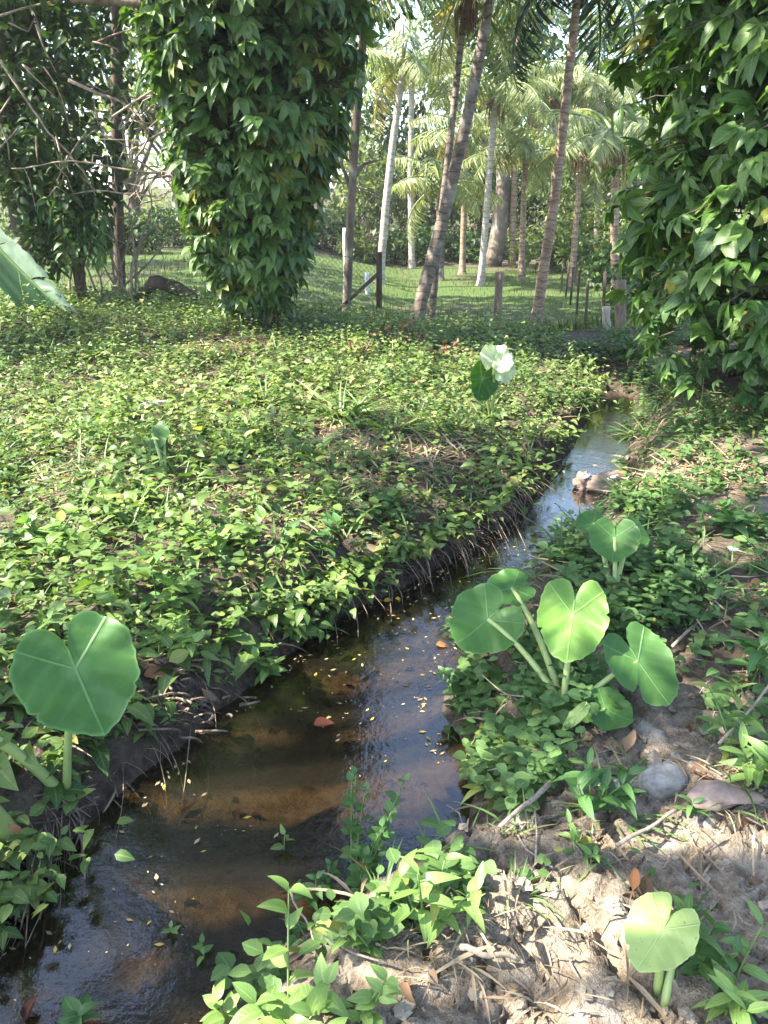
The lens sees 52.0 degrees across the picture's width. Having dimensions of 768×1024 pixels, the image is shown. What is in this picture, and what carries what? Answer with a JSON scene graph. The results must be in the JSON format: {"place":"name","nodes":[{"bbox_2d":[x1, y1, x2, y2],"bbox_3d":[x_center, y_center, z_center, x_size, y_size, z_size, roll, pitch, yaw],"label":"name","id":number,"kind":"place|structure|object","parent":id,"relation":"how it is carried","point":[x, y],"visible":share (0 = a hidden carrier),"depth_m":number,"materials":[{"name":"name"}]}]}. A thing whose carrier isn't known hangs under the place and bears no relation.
{"place":"outdoors","nodes":[
{"label":"outdoors","id":0,"kind":"place"},
{"bbox_2d":[21,0,743,190],"label":"sky","id":1,"kind":"structure","parent":0,"point":[402,17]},
{"bbox_2d":[0,189,767,1023],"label":"ground","id":2,"kind":"structure","parent":0,"point":[302,791],"depth_m":2.75,"materials":[{"name":"soil"}]},
{"bbox_2d":[0,805,25,849],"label":"leaf","id":3,"kind":"object","parent":2,"relation":"on","point":[9,826],"visible":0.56,"depth_m":2.24,"materials":[{"name":"green plant"}]},
{"bbox_2d":[0,228,77,316],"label":"banana leaf","id":4,"kind":"object","parent":2,"relation":"on","point":[15,258],"visible":0.84,"depth_m":8.94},
{"bbox_2d":[12,503,84,557],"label":"herb","id":5,"kind":"object","parent":2,"relation":"on","point":[28,518],"visible":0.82,"depth_m":3.70,"materials":[{"name":"green plant"}]},
{"bbox_2d":[0,610,139,812],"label":"taro plant","id":6,"kind":"object","parent":2,"relation":"on","point":[85,681],"visible":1,"depth_m":2.30,"materials":[{"name":"green plant"}]},
{"bbox_2d":[27,164,115,304],"bbox_3d":[-3.817,-3.315,9.611,1.227,1.664,0.959,0,21,0],"label":"drooping shrub","id":7,"kind":"object","parent":2,"relation":"on","point":[80,277],"visible":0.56,"depth_m":9.36,"materials":[{"name":"green plant"}]},
{"bbox_2d":[16,2,134,261],"bbox_3d":[-7.707,-9.436,16.761,5.156,9.166,5.080,10,23,23],"label":"woodland tree","id":8,"kind":"object","parent":2,"relation":"on","point":[80,101],"visible":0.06,"depth_m":17.17,"materials":[{"name":"green plant"}]},
{"bbox_2d":[0,0,162,302],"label":"creeper hung tree","id":9,"kind":"object","parent":2,"relation":"on","point":[22,125],"visible":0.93,"depth_m":9.19,"materials":[{"name":"green plant"}]},
{"bbox_2d":[43,5,187,245],"bbox_3d":[-7.601,-12.337,22.933,6.316,9.174,5.896,0,21,0],"label":"woodland tree","id":10,"kind":"object","parent":2,"relation":"on","point":[132,176],"visible":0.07,"depth_m":23.29,"materials":[{"name":"green plant"}]},
{"bbox_2d":[111,6,125,292],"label":"slender tree","id":11,"kind":"object","parent":2,"relation":"on","point":[119,222],"visible":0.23,"depth_m":11.53,"materials":[{"name":"brown plant"}]},
{"bbox_2d":[11,84,230,306],"bbox_3d":[-3.000,-3.805,9.418,3.006,2.908,2.425,0,21,0],"label":"dead bush","id":12,"kind":"object","parent":2,"relation":"on","point":[135,255],"visible":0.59,"depth_m":9.23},
{"bbox_2d":[62,12,179,222],"bbox_3d":[-8.203,-15.905,29.094,8.349,10.838,6.580,-9,23,-21],"label":"woodland tree","id":13,"kind":"object","parent":2,"relation":"on","point":[102,107],"visible":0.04,"depth_m":29.41,"materials":[{"name":"green plant"}]},
{"bbox_2d":[86,476,164,522],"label":"herb","id":14,"kind":"object","parent":2,"relation":"on","point":[143,483],"visible":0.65,"depth_m":4.13,"materials":[{"name":"green plant"}]},
{"bbox_2d":[96,208,165,255],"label":"shrub","id":15,"kind":"object","parent":2,"relation":"on","point":[139,226],"visible":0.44,"depth_m":21.61,"materials":[{"name":"green plant"}]},
{"bbox_2d":[147,421,169,483],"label":"taro plant","id":16,"kind":"object","parent":2,"relation":"on","point":[161,434],"visible":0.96,"depth_m":4.70,"materials":[{"name":"green plant"}]},
{"bbox_2d":[139,202,189,246],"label":"shrub","id":17,"kind":"object","parent":2,"relation":"on","point":[171,229],"visible":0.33,"depth_m":24.87,"materials":[{"name":"green plant"}]},
{"bbox_2d":[127,544,204,611],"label":"herb","id":18,"kind":"object","parent":2,"relation":"on","point":[148,598],"visible":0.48,"depth_m":3.38,"materials":[{"name":"green plant"}]},
{"bbox_2d":[138,612,206,658],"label":"herb","id":19,"kind":"object","parent":2,"relation":"on","point":[181,634],"visible":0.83,"depth_m":3.09,"materials":[{"name":"green plant"}]},
{"bbox_2d":[199,979,239,1023],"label":"herb","id":20,"kind":"object","parent":2,"relation":"on","point":[228,1011],"visible":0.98,"depth_m":1.68,"materials":[{"name":"green plant"}]},
{"bbox_2d":[180,504,268,560],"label":"herb","id":21,"kind":"object","parent":2,"relation":"on","point":[214,534],"visible":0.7,"depth_m":3.81,"materials":[{"name":"green plant"}]},
{"bbox_2d":[212,404,274,453],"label":"herb","id":22,"kind":"object","parent":2,"relation":"on","point":[238,431],"visible":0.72,"depth_m":5.47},
{"bbox_2d":[118,0,380,328],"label":"climber covered tree","id":23,"kind":"object","parent":2,"relation":"on","point":[240,82],"visible":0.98,"depth_m":7.76,"materials":[{"name":"green plant"}]},
{"bbox_2d":[251,643,287,685],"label":"herb","id":24,"kind":"object","parent":2,"relation":"on","point":[272,663],"visible":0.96,"depth_m":3.29,"materials":[{"name":"green plant"}]},
{"bbox_2d":[0,477,548,1023],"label":"exposed roots","id":25,"kind":"object","parent":2,"relation":"on","point":[200,701],"visible":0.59,"depth_m":2.95,"materials":[{"name":"brown plant"}]},
{"bbox_2d":[0,401,571,951],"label":"ground cover","id":26,"kind":"object","parent":2,"relation":"on","point":[22,891],"visible":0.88,"depth_m":3.60,"materials":[{"name":"green plant"}]},
{"bbox_2d":[229,875,353,1023],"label":"herb","id":27,"kind":"object","parent":2,"relation":"on","point":[271,1005],"visible":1,"depth_m":1.56,"materials":[{"name":"green plant"}]},
{"bbox_2d":[0,271,618,810],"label":"ground cover","id":28,"kind":"object","parent":2,"relation":"on","point":[474,331],"visible":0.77,"depth_m":6.99,"materials":[{"name":"plant"}]},
{"bbox_2d":[134,275,201,303],"bbox_3d":[-2.739,-2.819,9.960,0.911,0.340,0.205,2,22,6],"label":"fallen log","id":29,"kind":"object","parent":28,"relation":"on","point":[155,282],"visible":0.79,"depth_m":9.88,"materials":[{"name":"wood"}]},
{"bbox_2d":[0,442,627,1023],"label":"sunken litter","id":30,"kind":"object","parent":2,"relation":"on","point":[248,960],"visible":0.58,"depth_m":2.71,"materials":[{"name":"yellow plant"}]},
{"bbox_2d":[278,512,349,556],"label":"herb","id":31,"kind":"object","parent":2,"relation":"on","point":[325,534],"visible":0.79,"depth_m":3.96,"materials":[{"name":"green plant"}]},
{"bbox_2d":[285,858,343,910],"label":"herb","id":32,"kind":"object","parent":2,"relation":"on","point":[324,878],"visible":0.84,"depth_m":2.28,"materials":[{"name":"green plant"}]},
{"bbox_2d":[294,435,354,482],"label":"herb","id":33,"kind":"object","parent":2,"relation":"on","point":[325,443],"visible":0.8,"depth_m":4.84,"materials":[{"name":"green plant"}]},
{"bbox_2d":[292,251,381,314],"bbox_3d":[-0.946,-3.470,12.473,1.949,1.570,0.120,-8,23,-18],"label":"chain link fence","id":34,"kind":"object","parent":2,"relation":"on","point":[377,275],"visible":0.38,"depth_m":12.60,"materials":[{"name":"metal"}]},
{"bbox_2d":[312,204,366,252],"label":"shrub","id":35,"kind":"object","parent":2,"relation":"on","point":[330,231],"visible":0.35,"depth_m":25.25,"materials":[{"name":"green plant"}]},
{"bbox_2d":[41,101,640,197],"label":"distant wood","id":36,"kind":"object","parent":2,"relation":"on","point":[153,155],"visible":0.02,"depth_m":53.72,"materials":[{"name":"green plant"}]},
{"bbox_2d":[273,378,420,441],"bbox_3d":[-0.295,-0.721,5.984,1.267,0.528,1.278,-17,27,-36],"label":"grass tuft","id":37,"kind":"object","parent":2,"relation":"on","point":[335,408],"visible":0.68,"depth_m":5.93,"materials":[{"name":"green plant"}]},
{"bbox_2d":[307,881,391,958],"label":"herb","id":38,"kind":"object","parent":2,"relation":"on","point":[350,934],"visible":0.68,"depth_m":1.71,"materials":[{"name":"green plant"}]},
{"bbox_2d":[330,227,377,263],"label":"shrub","id":39,"kind":"object","parent":2,"relation":"on","point":[363,248],"visible":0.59,"depth_m":24.41,"materials":[{"name":"green plant"}]},
{"bbox_2d":[306,3,404,239],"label":"woodland tree","id":40,"kind":"object","parent":2,"relation":"on","point":[368,128],"visible":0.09,"depth_m":26.76,"materials":[{"name":"green plant"}]},
{"bbox_2d":[321,964,402,1023],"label":"herb","id":41,"kind":"object","parent":2,"relation":"on","point":[367,1001],"visible":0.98,"depth_m":1.55,"materials":[{"name":"green plant"}]},
{"bbox_2d":[325,171,400,237],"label":"shrub","id":42,"kind":"object","parent":2,"relation":"on","point":[376,225],"visible":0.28,"depth_m":31.49,"materials":[{"name":"green plant"}]},
{"bbox_2d":[323,111,407,237],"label":"woodland tree","id":43,"kind":"object","parent":2,"relation":"on","point":[381,166],"visible":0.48,"depth_m":30.34,"materials":[{"name":"green plant"}]},
{"bbox_2d":[321,0,415,310],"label":"slender tree","id":44,"kind":"object","parent":2,"relation":"on","point":[354,173],"visible":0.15,"depth_m":12.20,"materials":[{"name":"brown plant"}]},
{"bbox_2d":[0,246,743,332],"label":"lawn grass","id":45,"kind":"structure","parent":2,"relation":"on","point":[577,324],"depth_m":15.50,"materials":[{"name":"plant"}]},
{"bbox_2d":[339,765,409,896],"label":"herb","id":46,"kind":"object","parent":2,"relation":"on","point":[375,851],"visible":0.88,"depth_m":2.29,"materials":[{"name":"green plant"}]},
{"bbox_2d":[0,181,749,267],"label":"undergrowth","id":47,"kind":"object","parent":2,"relation":"on","point":[472,230],"visible":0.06,"depth_m":32.81,"materials":[{"name":"green plant"}]},
{"bbox_2d":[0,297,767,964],"bbox_3d":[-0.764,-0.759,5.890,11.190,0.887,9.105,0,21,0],"label":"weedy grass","id":48,"kind":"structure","parent":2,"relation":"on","point":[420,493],"depth_m":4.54,"materials":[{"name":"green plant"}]},
{"bbox_2d":[0,306,767,1023],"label":"dry straw","id":49,"kind":"object","parent":2,"relation":"on","point":[490,918],"visible":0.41,"depth_m":4.29,"materials":[{"name":"plant"}]},
{"bbox_2d":[0,325,767,1022],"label":"fallen leaves","id":50,"kind":"object","parent":2,"relation":"on","point":[636,881],"visible":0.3,"depth_m":2.45,"materials":[{"name":"brown plant"}]},
{"bbox_2d":[363,481,410,519],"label":"herb","id":51,"kind":"object","parent":2,"relation":"on","point":[387,505],"visible":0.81,"depth_m":4.35,"materials":[{"name":"green plant"}]},
{"bbox_2d":[325,401,474,453],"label":"grass tuft","id":52,"kind":"object","parent":2,"relation":"on","point":[379,425],"visible":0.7,"depth_m":5.61,"materials":[{"name":"green plant"}]},
{"bbox_2d":[373,216,434,265],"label":"shrub","id":53,"kind":"object","parent":2,"relation":"on","point":[401,238],"visible":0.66,"depth_m":25.70,"materials":[{"name":"green plant"}]},
{"bbox_2d":[353,23,473,284],"bbox_3d":[0.471,-7.983,18.364,3.170,5.347,3.580,0,21,0],"label":"palm","id":54,"kind":"object","parent":2,"relation":"on","point":[411,65],"visible":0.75,"depth_m":17.80,"materials":[{"name":"green plant"}]},
{"bbox_2d":[362,49,468,268],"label":"palm","id":55,"kind":"object","parent":2,"relation":"on","point":[411,261],"visible":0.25,"depth_m":23.43,"materials":[{"name":"green plant"}]},
{"bbox_2d":[358,27,474,237],"bbox_3d":[0.995,-14.447,30.829,5.163,7.943,4.433,15,26,34],"label":"woodland tree","id":56,"kind":"object","parent":2,"relation":"on","point":[417,112],"visible":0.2,"depth_m":30.16,"materials":[{"name":"green plant"}]},
{"bbox_2d":[370,847,489,947],"bbox_3d":[0.120,0.847,1.724,0.248,0.261,0.239,-13,25,-29],"label":"herb","id":57,"kind":"object","parent":2,"relation":"on","point":[435,920],"visible":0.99,"depth_m":1.72,"materials":[{"name":"green plant"}]},
{"bbox_2d":[399,127,481,227],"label":"woodland tree","id":58,"kind":"object","parent":2,"relation":"on","point":[433,206],"visible":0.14,"depth_m":30.70,"materials":[{"name":"green plant"}]},
{"bbox_2d":[386,156,505,280],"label":"palm","id":59,"kind":"object","parent":2,"relation":"on","point":[427,179],"visible":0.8,"depth_m":19.98,"materials":[{"name":"green plant"}]},
{"bbox_2d":[422,223,487,263],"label":"shrub","id":60,"kind":"object","parent":2,"relation":"on","point":[452,245],"visible":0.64,"depth_m":26.96,"materials":[{"name":"green plant"}]},
{"bbox_2d":[405,109,520,273],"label":"palm","id":61,"kind":"object","parent":2,"relation":"on","point":[442,131],"visible":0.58,"depth_m":21.77,"materials":[{"name":"green plant"}]},
{"bbox_2d":[369,0,580,325],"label":"palm","id":62,"kind":"object","parent":2,"relation":"on","point":[465,12],"visible":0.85,"depth_m":11.26,"materials":[{"name":"green plant"}]},
{"bbox_2d":[458,477,517,515],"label":"herb","id":63,"kind":"object","parent":2,"relation":"on","point":[507,488],"visible":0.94,"depth_m":4.67,"materials":[{"name":"green plant"}]},
{"bbox_2d":[210,318,767,1003],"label":"ground cover","id":64,"kind":"object","parent":2,"relation":"on","point":[528,766],"visible":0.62,"depth_m":2.93,"materials":[{"name":"green plant"}]},
{"bbox_2d":[470,344,515,420],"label":"taro plant","id":65,"kind":"object","parent":2,"relation":"on","point":[500,360],"visible":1,"depth_m":5.71,"materials":[{"name":"green plant"}]},
{"bbox_2d":[425,48,565,285],"bbox_3d":[2.684,-8.073,19.051,3.218,5.165,3.077,5,22,13],"label":"palm","id":66,"kind":"object","parent":2,"relation":"on","point":[483,95],"visible":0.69,"depth_m":18.23,"materials":[{"name":"green plant"}]},
{"bbox_2d":[409,0,588,322],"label":"palm","id":67,"kind":"object","parent":2,"relation":"on","point":[435,246],"visible":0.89,"depth_m":10.86,"materials":[{"name":"grey plant"}]},
{"bbox_2d":[451,844,580,934],"bbox_3d":[0.317,0.909,1.837,0.262,0.099,0.275,-16,27,-35],"label":"grass tuft","id":68,"kind":"object","parent":2,"relation":"on","point":[489,889],"visible":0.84,"depth_m":1.86,"materials":[{"name":"beige plant"}]},
{"bbox_2d":[421,0,619,266],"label":"woodland tree","id":69,"kind":"object","parent":2,"relation":"on","point":[496,245],"visible":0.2,"depth_m":23.99,"materials":[{"name":"green plant"}]},
{"bbox_2d":[478,0,570,265],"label":"palm","id":70,"kind":"object","parent":2,"relation":"on","point":[513,211],"visible":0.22,"depth_m":24.82,"materials":[{"name":"green plant"}]},
{"bbox_2d":[461,125,591,280],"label":"palm","id":71,"kind":"object","parent":2,"relation":"on","point":[507,153],"visible":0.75,"depth_m":19.97,"materials":[{"name":"green plant"}]},
{"bbox_2d":[492,170,566,231],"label":"shrub","id":72,"kind":"object","parent":2,"relation":"on","point":[531,208],"visible":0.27,"depth_m":31.25,"materials":[{"name":"green plant"}]},
{"bbox_2d":[315,475,767,1022],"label":"fine twigs","id":73,"kind":"object","parent":2,"relation":"on","point":[571,958],"visible":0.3,"depth_m":2.16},
{"bbox_2d":[448,0,640,326],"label":"palm","id":74,"kind":"object","parent":2,"relation":"on","point":[546,251],"visible":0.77,"depth_m":11.10,"materials":[{"name":"brown plant"}]},
{"bbox_2d":[525,215,581,271],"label":"shrub","id":75,"kind":"object","parent":2,"relation":"on","point":[537,240],"visible":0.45,"depth_m":23.46,"materials":[{"name":"green plant"}]},
{"bbox_2d":[500,65,608,271],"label":"palm","id":76,"kind":"object","parent":2,"relation":"on","point":[553,102],"visible":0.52,"depth_m":21.80,"materials":[{"name":"green plant"}]},
{"bbox_2d":[449,568,678,730],"bbox_3d":[0.570,0.440,2.657,0.444,0.427,0.784,-18,28,-38],"label":"taro plant","id":77,"kind":"object","parent":2,"relation":"on","point":[572,629],"visible":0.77,"depth_m":2.60,"materials":[{"name":"green plant"}]},
{"bbox_2d":[361,689,767,1023],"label":"soil clods","id":78,"kind":"object","parent":2,"relation":"on","point":[402,1009],"visible":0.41,"depth_m":1.83,"materials":[{"name":"soil"}]},
{"bbox_2d":[516,137,632,243],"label":"woodland tree","id":79,"kind":"object","parent":2,"relation":"on","point":[582,205],"visible":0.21,"depth_m":29.19,"materials":[{"name":"green plant"}]},
{"bbox_2d":[508,120,650,286],"bbox_3d":[4.707,-7.322,19.076,3.209,3.760,3.272,17,27,36],"label":"palm","id":80,"kind":"object","parent":2,"relation":"on","point":[579,169],"visible":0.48,"depth_m":19.12,"materials":[{"name":"green plant"}]},
{"bbox_2d":[557,809,601,866],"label":"herb","id":81,"kind":"object","parent":2,"relation":"on","point":[574,834],"visible":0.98,"depth_m":1.98,"materials":[{"name":"green plant"}]},
{"bbox_2d":[560,258,606,323],"bbox_3d":[3.619,-4.165,14.746,0.090,1.316,8.640,3,22,8],"label":"stake fence","id":82,"kind":"object","parent":2,"relation":"on","point":[587,290],"visible":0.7,"depth_m":14.56,"materials":[{"name":"brown wood"}]},
{"bbox_2d":[554,201,631,277],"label":"shrub","id":83,"kind":"object","parent":2,"relation":"on","point":[585,243],"visible":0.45,"depth_m":21.57,"materials":[{"name":"green plant"}]},
{"bbox_2d":[544,105,646,241],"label":"woodland tree","id":84,"kind":"object","parent":2,"relation":"on","point":[583,196],"visible":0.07,"depth_m":26.91,"materials":[{"name":"green plant"}]},
{"bbox_2d":[545,66,649,242],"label":"palm","id":85,"kind":"object","parent":2,"relation":"on","point":[601,87],"visible":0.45,"depth_m":21.63,"materials":[{"name":"green plant"}]},
{"bbox_2d":[532,102,664,290],"bbox_3d":[4.292,-6.125,15.800,3.144,3.892,3.055,13,25,31],"label":"palm","id":86,"kind":"object","parent":2,"relation":"on","point":[613,151],"visible":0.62,"depth_m":14.99,"materials":[{"name":"green plant"}]},
{"bbox_2d":[551,746,648,821],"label":"herb","id":87,"kind":"object","parent":2,"relation":"on","point":[590,777],"visible":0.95,"depth_m":2.09,"materials":[{"name":"green plant"}]},
{"bbox_2d":[572,470,632,498],"bbox_3d":[1.572,-0.195,5.540,0.492,0.219,0.233,0,21,0],"label":"stranded wood","id":88,"kind":"object","parent":2,"relation":"on","point":[581,482],"visible":0.77,"depth_m":5.48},
{"bbox_2d":[575,510,648,594],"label":"taro plant","id":89,"kind":"object","parent":2,"relation":"on","point":[623,540],"visible":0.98,"depth_m":3.32,"materials":[{"name":"green plant"}]},
{"bbox_2d":[531,0,710,223],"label":"woodland tree","id":90,"kind":"object","parent":2,"relation":"on","point":[643,28],"visible":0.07,"depth_m":27.00,"materials":[{"name":"green plant"}]},
{"bbox_2d":[543,747,698,854],"bbox_3d":[0.649,0.791,2.158,0.439,0.147,0.344,10,23,23],"label":"grass tuft","id":91,"kind":"object","parent":2,"relation":"on","point":[629,826],"visible":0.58,"depth_m":2.09,"materials":[{"name":"beige plant"}]},
{"bbox_2d":[577,228,688,290],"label":"shrub","id":92,"kind":"object","parent":2,"relation":"on","point":[587,266],"visible":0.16,"depth_m":19.04,"materials":[{"name":"green plant"}]},
{"bbox_2d":[624,891,699,1007],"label":"taro plant","id":93,"kind":"object","parent":2,"relation":"on","point":[658,940],"visible":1,"depth_m":1.66,"materials":[{"name":"green plant"}]},
{"bbox_2d":[637,762,688,800],"bbox_3d":[0.777,0.750,2.192,0.136,0.098,0.097,0,21,0],"label":"round stone","id":94,"kind":"object","parent":2,"relation":"on","point":[661,781],"visible":0.94,"depth_m":2.16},
{"bbox_2d":[588,226,746,320],"bbox_3d":[5.245,-4.273,14.328,3.178,2.209,3.351,0,21,0],"label":"shrub","id":95,"kind":"object","parent":2,"relation":"on","point":[631,286],"visible":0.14,"depth_m":14.16,"materials":[{"name":"green plant"}]},
{"bbox_2d":[638,466,719,519],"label":"herb","id":96,"kind":"object","parent":2,"relation":"on","point":[696,487],"visible":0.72,"depth_m":4.29,"materials":[{"name":"green plant"}]},
{"bbox_2d":[599,0,767,411],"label":"climber covered tree","id":97,"kind":"object","parent":2,"relation":"on","point":[708,151],"visible":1,"depth_m":5.67,"materials":[{"name":"green plant"}]},
{"bbox_2d":[643,545,734,601],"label":"herb","id":98,"kind":"object","parent":2,"relation":"on","point":[717,590],"visible":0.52,"depth_m":3.28,"materials":[{"name":"green plant"}]},
{"bbox_2d":[678,909,742,993],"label":"herb","id":99,"kind":"object","parent":2,"relation":"on","point":[702,955],"visible":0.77,"depth_m":1.67,"materials":[{"name":"green plant"}]},
{"bbox_2d":[671,891,767,1023],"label":"herb","id":100,"kind":"object","parent":2,"relation":"on","point":[740,1002],"visible":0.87,"depth_m":1.60,"materials":[{"name":"green plant"}]},
{"bbox_2d":[687,780,765,811],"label":"stone","id":101,"kind":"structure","parent":2,"relation":"on","point":[727,794],"depth_m":2.06,"materials":[{"name":"grey stone"}]},
{"bbox_2d":[689,675,767,788],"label":"herb","id":102,"kind":"object","parent":2,"relation":"on","point":[759,750],"visible":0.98,"depth_m":2.16,"materials":[{"name":"green plant"}]},
{"bbox_2d":[696,499,767,538],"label":"herb","id":103,"kind":"object","parent":2,"relation":"on","point":[724,516],"visible":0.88,"depth_m":3.96,"materials":[{"name":"green plant"}]},
{"bbox_2d":[721,610,767,680],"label":"herb","id":104,"kind":"object","parent":2,"relation":"on","point":[756,651],"visible":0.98,"depth_m":2.68,"materials":[{"name":"green plant"}]},
{"bbox_2d":[535,390,633,503],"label":"water","id":105,"kind":"structure","parent":0,"point":[603,418],"depth_m":6.78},
{"bbox_2d":[57,992,102,1023],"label":"herb","id":106,"kind":"object","parent":105,"relation":"on","point":[75,1010],"visible":1,"depth_m":1.94,"materials":[{"name":"green plant"}]},
{"bbox_2d":[3,450,615,1000],"bbox_3d":[0.460,0.468,3.931,1.002,0.001,5.984,12,25,28],"label":"floating debris","id":107,"kind":"object","parent":105,"relation":"on","point":[301,710],"visible":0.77,"depth_m":2.95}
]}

